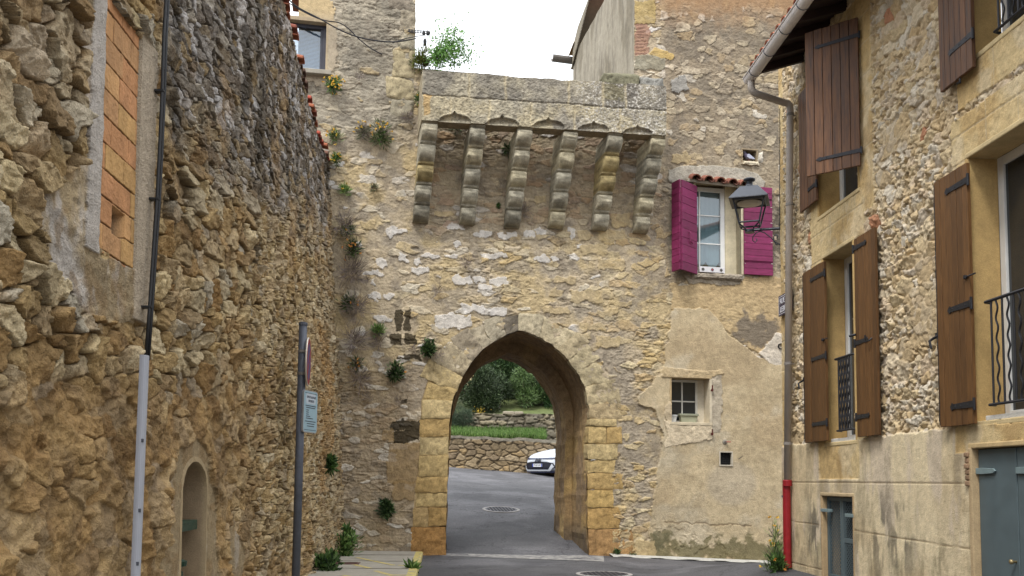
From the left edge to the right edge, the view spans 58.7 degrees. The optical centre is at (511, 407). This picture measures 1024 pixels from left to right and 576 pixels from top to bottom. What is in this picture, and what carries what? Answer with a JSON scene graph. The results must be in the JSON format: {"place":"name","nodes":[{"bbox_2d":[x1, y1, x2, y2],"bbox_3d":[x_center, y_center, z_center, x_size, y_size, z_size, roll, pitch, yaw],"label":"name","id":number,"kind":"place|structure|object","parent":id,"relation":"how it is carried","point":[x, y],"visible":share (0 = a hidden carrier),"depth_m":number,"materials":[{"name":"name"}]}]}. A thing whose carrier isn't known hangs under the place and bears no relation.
{"place":"outdoors","nodes":[
{"label":"outdoors","id":0,"kind":"place"},
{"bbox_2d":[308,551,415,575],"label":"pavement","id":1,"kind":"structure","parent":0,"point":[395,559],"depth_m":14.99,"materials":[{"name":"concrete"}]},
{"bbox_2d":[181,559,186,575],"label":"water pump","id":2,"kind":"object","parent":1,"relation":"on","point":[183,563],"visible":0.15,"depth_m":7.65,"materials":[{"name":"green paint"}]},
{"bbox_2d":[292,322,317,575],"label":"sign post","id":3,"kind":"object","parent":1,"relation":"on","point":[306,412],"visible":1,"depth_m":11.54,"materials":[{"name":"metal"}]},
{"bbox_2d":[312,549,343,570],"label":"wall plant","id":4,"kind":"object","parent":1,"relation":"on","point":[326,561],"depth_m":13.93,"materials":[{"name":"green plant"}]},
{"bbox_2d":[325,546,342,561],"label":"wall plant","id":5,"kind":"object","parent":1,"relation":"on","point":[331,550],"depth_m":15.39,"materials":[{"name":"green plant"}]},
{"bbox_2d":[335,562,360,564],"bbox_3d":[-2.796,2.598,15.112,0.520,0.030,0.340,1,-5,-3],"label":"drain cover","id":6,"kind":"object","parent":1,"relation":"on","point":[348,563],"visible":0.4,"depth_m":15.10,"materials":[{"name":"brown metal"}]},
{"bbox_2d":[335,528,363,555],"bbox_3d":[-3.020,2.640,16.695,0.624,0.840,0.561,1,-5,-3],"label":"wall plant","id":7,"kind":"object","parent":1,"relation":"on","point":[346,543],"depth_m":16.66,"materials":[{"name":"green plant"}]},
{"bbox_2d":[341,521,359,545],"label":"wall plant","id":8,"kind":"object","parent":1,"relation":"on","point":[346,527],"depth_m":17.29,"materials":[{"name":"green plant"}]},
{"bbox_2d":[355,557,392,564],"bbox_3d":[-2.362,2.641,15.622,0.090,0.007,1.566,4,-5,-32],"label":"road marking","id":9,"kind":"object","parent":1,"relation":"on","point":[373,560],"visible":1,"depth_m":15.64,"materials":[{"name":"yellow paint"}]},
{"bbox_2d":[352,554,407,568],"bbox_3d":[-2.442,2.640,15.630,1.461,0.005,2.616,1,-5,-3],"label":"pavement joint","id":10,"kind":"object","parent":1,"relation":"on","point":[380,568],"visible":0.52,"depth_m":14.36,"materials":[{"name":"grey concrete"}]},
{"bbox_2d":[455,387,553,413],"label":"hill","id":11,"kind":"structure","parent":0,"point":[514,406],"depth_m":43.23,"materials":[{"name":"green plant"}]},
{"bbox_2d":[458,364,517,413],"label":"oleander","id":12,"kind":"object","parent":11,"relation":"on","point":[485,391],"visible":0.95,"depth_m":42.20,"materials":[{"name":"green plant"}]},
{"bbox_2d":[485,358,521,398],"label":"bush","id":13,"kind":"object","parent":11,"relation":"on","point":[507,367],"visible":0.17,"depth_m":44.92,"materials":[{"name":"green plant"}]},
{"bbox_2d":[507,367,546,408],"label":"oleander","id":14,"kind":"object","parent":11,"relation":"on","point":[524,382],"visible":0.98,"depth_m":43.27,"materials":[{"name":"green plant"}]},
{"bbox_2d":[533,377,551,408],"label":"bush","id":15,"kind":"object","parent":11,"relation":"on","point":[547,403],"visible":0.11,"depth_m":43.46,"materials":[{"name":"green plant"}]},
{"bbox_2d":[455,413,555,439],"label":"terrace wall","id":16,"kind":"structure","parent":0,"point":[529,421],"depth_m":40.53,"materials":[{"name":"stone"}]},
{"bbox_2d":[503,411,513,413],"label":"flat stone","id":17,"kind":"object","parent":16,"relation":"on","point":[508,412],"visible":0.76,"depth_m":40.83,"materials":[{"name":"beige stone"}]},
{"bbox_2d":[417,467,815,575],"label":"road","id":18,"kind":"structure","parent":0,"point":[472,527],"depth_m":19.55,"materials":[{"name":"grey asphalt"}]},
{"bbox_2d":[0,0,345,575],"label":"rubble wall","id":19,"kind":"structure","parent":18,"relation":"on","point":[244,284],"depth_m":6.96,"materials":[{"name":"stone"}]},
{"bbox_2d":[131,355,148,575],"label":"conduit","id":20,"kind":"object","parent":19,"relation":"attached to","point":[136,552],"visible":1,"depth_m":6.14,"materials":[{"name":"plastic"}]},
{"bbox_2d":[141,0,169,359],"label":"cable","id":21,"kind":"object","parent":19,"relation":"attached to","point":[161,91],"visible":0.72,"depth_m":6.67,"materials":[{"name":"black rubber"}]},
{"bbox_2d":[182,519,196,531],"bbox_3d":[-2.968,0.994,7.770,0.380,0.123,0.618,1,-5,-3],"label":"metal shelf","id":22,"kind":"object","parent":19,"relation":"attached to","point":[189,524],"visible":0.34,"depth_m":7.88,"materials":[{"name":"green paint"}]},
{"bbox_2d":[325,453,339,476],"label":"wall plant","id":23,"kind":"object","parent":19,"relation":"attached to","point":[331,461],"depth_m":15.90,"materials":[{"name":"green plant"}]},
{"bbox_2d":[289,0,415,550],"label":"corner house","id":24,"kind":"structure","parent":18,"relation":"on","point":[373,448],"depth_m":18.37,"materials":[{"name":"stone"}]},
{"bbox_2d":[291,23,325,69],"bbox_3d":[-4.185,-7.292,18.582,0.772,1.042,0.112,2,-5,-11],"label":"window","id":25,"kind":"structure","parent":24,"relation":"in","point":[322,47],"depth_m":18.62,"materials":[{"name":"glass"}]},
{"bbox_2d":[322,75,345,95],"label":"wall plant","id":26,"kind":"object","parent":24,"relation":"attached to","point":[335,81],"depth_m":18.24,"materials":[{"name":"yellow plant"}]},
{"bbox_2d":[325,127,344,144],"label":"wall plant","id":27,"kind":"object","parent":24,"relation":"attached to","point":[334,133],"depth_m":18.23,"materials":[{"name":"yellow plant"}]},
{"bbox_2d":[290,3,381,54],"bbox_3d":[-3.942,-7.927,18.308,2.707,1.327,0.183,2,-5,-21],"label":"overhead cable","id":28,"kind":"object","parent":24,"relation":"attached to","point":[336,22],"visible":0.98,"depth_m":18.40,"materials":[{"name":"rubber"}]},
{"bbox_2d":[330,150,341,167],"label":"wall plant","id":29,"kind":"object","parent":24,"relation":"attached to","point":[335,158],"depth_m":18.19,"materials":[{"name":"green plant"}]},
{"bbox_2d":[336,182,353,195],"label":"wall plant","id":30,"kind":"object","parent":24,"relation":"attached to","point":[344,187],"depth_m":18.19,"materials":[{"name":"green plant"}]},
{"bbox_2d":[334,290,358,312],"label":"wall plant","id":31,"kind":"object","parent":24,"relation":"attached to","point":[350,299],"depth_m":17.93,"materials":[{"name":"green plant"}]},
{"bbox_2d":[338,224,355,238],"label":"wall plant","id":32,"kind":"object","parent":24,"relation":"attached to","point":[343,233],"depth_m":18.09,"materials":[{"name":"green plant"}]},
{"bbox_2d":[330,207,364,250],"bbox_3d":[-3.255,-3.502,18.085,0.825,0.996,0.835,4,-5,-32],"label":"dry weed","id":33,"kind":"object","parent":24,"relation":"attached to","point":[342,222],"visible":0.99,"depth_m":18.02,"materials":[{"name":"brown plant"}]},
{"bbox_2d":[334,247,369,292],"bbox_3d":[-3.145,-2.692,17.995,0.841,1.038,0.960,1,-5,-3],"label":"dry weed","id":34,"kind":"object","parent":24,"relation":"attached to","point":[353,266],"visible":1,"depth_m":17.98,"materials":[{"name":"brown plant"}]},
{"bbox_2d":[341,237,365,260],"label":"wall plant","id":35,"kind":"object","parent":24,"relation":"attached to","point":[353,245],"depth_m":18.03,"materials":[{"name":"green plant"}]},
{"bbox_2d":[338,321,374,358],"bbox_3d":[-3.087,-1.332,17.926,0.798,0.941,0.898,-3,-6,42],"label":"dry weed","id":36,"kind":"object","parent":24,"relation":"attached to","point":[354,337],"visible":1,"depth_m":17.89,"materials":[{"name":"brown plant"}]},
{"bbox_2d":[347,355,365,372],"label":"wall plant","id":37,"kind":"object","parent":24,"relation":"attached to","point":[358,362],"depth_m":17.89,"materials":[{"name":"green plant"}]},
{"bbox_2d":[338,286,378,323],"bbox_3d":[-3.027,-1.984,17.988,0.898,0.888,0.904,1,-5,-3],"label":"dry weed","id":38,"kind":"object","parent":24,"relation":"attached to","point":[359,306],"visible":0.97,"depth_m":17.93,"materials":[{"name":"brown plant"}]},
{"bbox_2d":[343,363,374,396],"bbox_3d":[-2.976,-0.517,17.883,0.705,0.731,0.772,4,-6,-36],"label":"dry weed","id":39,"kind":"object","parent":24,"relation":"attached to","point":[358,375],"visible":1,"depth_m":17.86,"materials":[{"name":"brown plant"}]},
{"bbox_2d":[354,69,364,79],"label":"dry weed","id":40,"kind":"object","parent":24,"relation":"attached to","point":[361,72],"visible":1,"depth_m":18.49,"materials":[{"name":"brown plant"}]},
{"bbox_2d":[353,120,375,139],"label":"wall plant","id":41,"kind":"object","parent":24,"relation":"attached to","point":[362,130],"depth_m":18.34,"materials":[{"name":"green plant"}]},
{"bbox_2d":[360,390,373,406],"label":"dry weed","id":42,"kind":"object","parent":24,"relation":"attached to","point":[367,397],"visible":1,"depth_m":18.01,"materials":[{"name":"brown plant"}]},
{"bbox_2d":[369,182,378,192],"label":"wall plant","id":43,"kind":"object","parent":24,"relation":"attached to","point":[374,186],"depth_m":18.35,"materials":[{"name":"green plant"}]},
{"bbox_2d":[371,323,386,337],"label":"wall plant","id":44,"kind":"object","parent":24,"relation":"attached to","point":[377,329],"depth_m":18.08,"materials":[{"name":"green plant"}]},
{"bbox_2d":[369,337,388,350],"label":"dry weed","id":45,"kind":"object","parent":24,"relation":"attached to","point":[379,340],"visible":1,"depth_m":18.12,"materials":[{"name":"brown plant"}]},
{"bbox_2d":[366,118,393,150],"bbox_3d":[-2.632,-5.533,18.428,0.641,0.710,0.692,0,-5,6],"label":"wall plant","id":46,"kind":"object","parent":24,"relation":"attached to","point":[380,134],"depth_m":18.34,"materials":[{"name":"green plant"}]},
{"bbox_2d":[373,497,396,520],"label":"wall plant","id":47,"kind":"object","parent":24,"relation":"attached to","point":[386,508],"depth_m":17.85,"materials":[{"name":"green plant"}]},
{"bbox_2d":[384,359,406,383],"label":"wall plant","id":48,"kind":"object","parent":24,"relation":"attached to","point":[395,372],"depth_m":18.06,"materials":[{"name":"green plant"}]},
{"bbox_2d":[393,395,403,409],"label":"dry weed","id":49,"kind":"object","parent":24,"relation":"attached to","point":[399,400],"visible":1,"depth_m":18.12,"materials":[{"name":"brown plant"}]},
{"bbox_2d":[400,109,413,123],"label":"dry weed","id":50,"kind":"object","parent":24,"relation":"attached to","point":[410,113],"visible":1,"depth_m":18.61,"materials":[{"name":"plant"}]},
{"bbox_2d":[408,29,430,50],"bbox_3d":[-1.914,-7.529,18.791,0.466,0.553,0.068,2,-5,-11],"label":"cable bracket","id":51,"kind":"object","parent":24,"relation":"attached to","point":[427,33],"visible":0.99,"depth_m":18.80,"materials":[{"name":"metal"}]},
{"bbox_2d":[289,0,415,42],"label":"overhead cable","id":52,"kind":"object","parent":51,"relation":"attached to","point":[352,34],"visible":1,"depth_m":18.39,"materials":[{"name":"rubber"}]},
{"bbox_2d":[406,551,422,575],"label":"kerb","id":53,"kind":"structure","parent":18,"relation":"on","point":[418,555],"depth_m":15.73,"materials":[{"name":"yellow stone"}]},
{"bbox_2d":[403,558,423,573],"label":"dandelion","id":54,"kind":"object","parent":53,"relation":"on","point":[412,564],"visible":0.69,"depth_m":14.55,"materials":[{"name":"green plant"}]},
{"bbox_2d":[482,506,519,512],"bbox_3d":[-0.276,2.612,23.193,0.960,0.148,0.955,1,-5,-3],"label":"manhole cover","id":55,"kind":"object","parent":18,"relation":"on","point":[501,509],"visible":1,"depth_m":23.12,"materials":[{"name":"metal"}]},
{"bbox_2d":[448,435,556,474],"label":"retaining wall","id":56,"kind":"structure","parent":18,"relation":"on","point":[496,454],"depth_m":36.85,"materials":[{"name":"stone"}]},
{"bbox_2d":[441,553,603,561],"bbox_3d":[0.088,2.923,17.724,3.614,0.038,1.388,1,-5,-3],"label":"threshold strip","id":57,"kind":"object","parent":18,"relation":"on","point":[584,557],"visible":0.98,"depth_m":18.01,"materials":[{"name":"grey stone"}]},
{"bbox_2d":[404,68,666,555],"bbox_3d":[0.455,-1.664,19.531,5.417,10.468,3.349,2,-5,-11],"label":"gateway","id":58,"kind":"object","parent":18,"relation":"on","point":[560,296],"visible":0.98,"depth_m":18.84,"materials":[{"name":"stone"}]},
{"bbox_2d":[414,90,418,105],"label":"wall plant","id":59,"kind":"object","parent":58,"relation":"attached to","point":[417,97],"depth_m":18.56,"materials":[{"name":"green plant"}]},
{"bbox_2d":[407,44,430,72],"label":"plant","id":60,"kind":"object","parent":58,"relation":"on","point":[419,60],"visible":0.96,"depth_m":18.66,"materials":[{"name":"green plant"}]},
{"bbox_2d":[419,338,437,357],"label":"wall plant","id":61,"kind":"object","parent":58,"relation":"attached to","point":[428,347],"depth_m":18.23,"materials":[{"name":"green plant"}]},
{"bbox_2d":[432,347,445,364],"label":"dry weed","id":62,"kind":"object","parent":58,"relation":"attached to","point":[438,354],"visible":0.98,"depth_m":18.32,"materials":[{"name":"beige plant"}]},
{"bbox_2d":[435,284,442,295],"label":"dry weed","id":63,"kind":"object","parent":58,"relation":"attached to","point":[438,290],"visible":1,"depth_m":18.44,"materials":[{"name":"plant"}]},
{"bbox_2d":[423,12,487,71],"bbox_3d":[-1.221,-7.389,18.720,1.200,1.442,1.376,-3,-6,40],"label":"young tree","id":64,"kind":"object","parent":58,"relation":"on","point":[441,53],"visible":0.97,"depth_m":18.56,"materials":[{"name":"green plant"}]},
{"bbox_2d":[461,255,473,267],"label":"dry weed","id":65,"kind":"object","parent":58,"relation":"attached to","point":[467,261],"visible":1,"depth_m":18.57,"materials":[{"name":"plant"}]},
{"bbox_2d":[499,141,509,157],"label":"wall plant","id":66,"kind":"object","parent":58,"relation":"attached to","point":[507,148],"depth_m":18.92,"materials":[{"name":"green plant"}]},
{"bbox_2d":[521,196,535,221],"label":"dry weed","id":67,"kind":"object","parent":58,"relation":"attached to","point":[525,210],"visible":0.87,"depth_m":18.88,"materials":[{"name":"plant"}]},
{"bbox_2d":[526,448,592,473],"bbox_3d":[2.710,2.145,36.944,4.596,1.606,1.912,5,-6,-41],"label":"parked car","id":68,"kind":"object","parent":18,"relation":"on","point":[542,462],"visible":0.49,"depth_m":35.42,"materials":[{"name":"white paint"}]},
{"bbox_2d":[576,571,632,575],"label":"manhole cover","id":69,"kind":"object","parent":18,"relation":"on","point":[598,573],"visible":1,"depth_m":14.76,"materials":[{"name":"metal"}]},
{"bbox_2d":[551,0,793,560],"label":"plastered house","id":70,"kind":"structure","parent":18,"relation":"on","point":[723,380],"depth_m":19.71,"materials":[{"name":"paint"}]},
{"bbox_2d":[672,414,676,421],"bbox_3d":[3.417,0.239,19.353,0.158,0.162,0.151,2,-5,-11],"label":"plant pot","id":71,"kind":"object","parent":70,"relation":"on","point":[674,417],"visible":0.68,"depth_m":19.29,"materials":[{"name":"ceramic"}]},
{"bbox_2d":[672,380,697,421],"bbox_3d":[3.656,-0.121,19.597,0.698,0.933,0.060,2,-5,-11],"label":"window","id":72,"kind":"structure","parent":70,"relation":"in","point":[684,392],"depth_m":19.61,"materials":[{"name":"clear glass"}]},
{"bbox_2d":[677,413,698,421],"bbox_3d":[3.763,0.236,19.459,0.424,0.192,0.175,2,-5,-11],"label":"planter","id":73,"kind":"object","parent":70,"relation":"on","point":[684,417],"visible":0.9,"depth_m":19.39,"materials":[{"name":"plastic"}]},
{"bbox_2d":[697,186,724,273],"bbox_3d":[4.390,-3.876,20.096,1.099,2.049,0.150,2,-5,-11],"label":"window","id":74,"kind":"structure","parent":70,"relation":"in","point":[710,202],"depth_m":20.08,"materials":[{"name":"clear glass"}]},
{"bbox_2d":[697,266,724,273],"bbox_3d":[4.293,-2.953,19.629,0.588,0.119,0.127,2,-5,-11],"label":"flower box","id":75,"kind":"object","parent":70,"relation":"on","point":[704,269],"visible":1,"depth_m":19.58,"materials":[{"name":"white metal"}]},
{"bbox_2d":[743,151,754,160],"bbox_3d":[5.215,-5.530,20.084,0.280,0.257,0.117,1,-5,-3],"label":"pigeon","id":76,"kind":"object","parent":70,"relation":"on","point":[748,157],"visible":1,"depth_m":20.05,"materials":[{"name":"white"}]},
{"bbox_2d":[609,553,769,562],"bbox_3d":[4.742,3.216,19.106,5.544,0.299,0.390,2,-5,-11],"label":"foot strip","id":77,"kind":"object","parent":18,"relation":"on","point":[684,558],"visible":0.53,"depth_m":18.84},
{"bbox_2d":[612,547,620,553],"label":"ground plant","id":78,"kind":"object","parent":77,"relation":"on","point":[617,551],"visible":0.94,"depth_m":18.70,"materials":[{"name":"green plant"}]},
{"bbox_2d":[759,533,791,570],"bbox_3d":[3.881,2.203,13.419,0.482,0.712,0.501,1,-5,-3],"label":"ground plant","id":79,"kind":"object","parent":18,"relation":"on","point":[776,543],"visible":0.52,"depth_m":13.38,"materials":[{"name":"green plant"}]},
{"bbox_2d":[766,550,789,573],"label":"ground plant","id":80,"kind":"object","parent":18,"relation":"on","point":[778,560],"visible":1,"depth_m":13.16,"materials":[{"name":"green plant"}]},
{"bbox_2d":[742,0,1023,575],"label":"stone house","id":81,"kind":"structure","parent":18,"relation":"on","point":[901,174],"depth_m":10.20,"materials":[{"name":"stone"}]},
{"bbox_2d":[728,177,780,253],"bbox_3d":[3.922,-2.957,14.387,0.920,1.381,0.600,-1,-5,19],"label":"street lamp","id":82,"kind":"object","parent":81,"relation":"attached to","point":[749,194],"visible":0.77,"depth_m":14.32,"materials":[{"name":"metal"}]},
{"bbox_2d":[764,516,782,546],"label":"ground plant","id":83,"kind":"object","parent":81,"relation":"attached to","point":[776,531],"visible":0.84,"depth_m":13.50,"materials":[{"name":"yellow plant"}]},
{"bbox_2d":[778,289,792,316],"bbox_3d":[4.135,-1.571,13.767,0.028,0.316,0.550,1,-5,-3],"label":"street sign","id":84,"kind":"object","parent":81,"relation":"attached to","point":[781,299],"visible":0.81,"depth_m":13.86,"materials":[{"name":"white metal"}]},
{"bbox_2d":[821,497,842,575],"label":"door","id":85,"kind":"structure","parent":81,"relation":"in","point":[829,499],"depth_m":12.08,"materials":[{"name":"blue paint"}]},
{"bbox_2d":[842,497,853,575],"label":"door","id":86,"kind":"structure","parent":81,"relation":"in","point":[845,541],"depth_m":11.69,"materials":[{"name":"blue paint"}]},
{"bbox_2d":[839,167,857,200],"bbox_3d":[4.723,-3.745,12.099,0.250,2.744,1.850,1,-5,-3],"label":"window","id":87,"kind":"structure","parent":81,"relation":"in","point":[848,177],"depth_m":12.46,"materials":[{"name":"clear glass"}]},
{"bbox_2d":[844,255,854,436],"bbox_3d":[4.686,-0.803,11.909,0.250,3.126,1.546,1,-5,-3],"label":"window","id":88,"kind":"structure","parent":81,"relation":"in","point":[848,275],"depth_m":12.29,"materials":[{"name":"white glass"}]},
{"bbox_2d":[975,448,1020,575],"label":"door","id":89,"kind":"structure","parent":81,"relation":"in","point":[998,478],"depth_m":8.33,"materials":[{"name":"blue paint"}]},
{"bbox_2d":[997,143,1023,447],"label":"window","id":90,"kind":"structure","parent":81,"relation":"in","point":[1010,165],"depth_m":8.66,"materials":[{"name":"glass"}]},
{"bbox_2d":[1001,0,1023,31],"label":"window","id":91,"kind":"structure","parent":81,"relation":"in","point":[1021,13],"depth_m":8.77,"materials":[{"name":"white glass"}]},
{"bbox_2d":[1016,447,1023,575],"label":"door","id":92,"kind":"structure","parent":81,"relation":"in","point":[1020,450],"depth_m":8.00,"materials":[{"name":"blue paint"}]},
{"bbox_2d":[289,0,1001,79],"label":"sky","id":93,"kind":"structure","parent":0,"point":[522,37],"materials":[{"name":"white"}]},
{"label":"bank","id":94,"kind":"structure","parent":0,"visible":0},
{"bbox_2d":[451,405,475,426],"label":"bush","id":95,"kind":"object","parent":94,"relation":"on","point":[459,421],"visible":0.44,"depth_m":39.92,"materials":[{"name":"green plant"}]},
{"bbox_2d":[451,425,547,439],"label":"grass","id":96,"kind":"structure","parent":94,"relation":"on","point":[509,432],"depth_m":37.57,"materials":[{"name":"green plant"}]}
]}

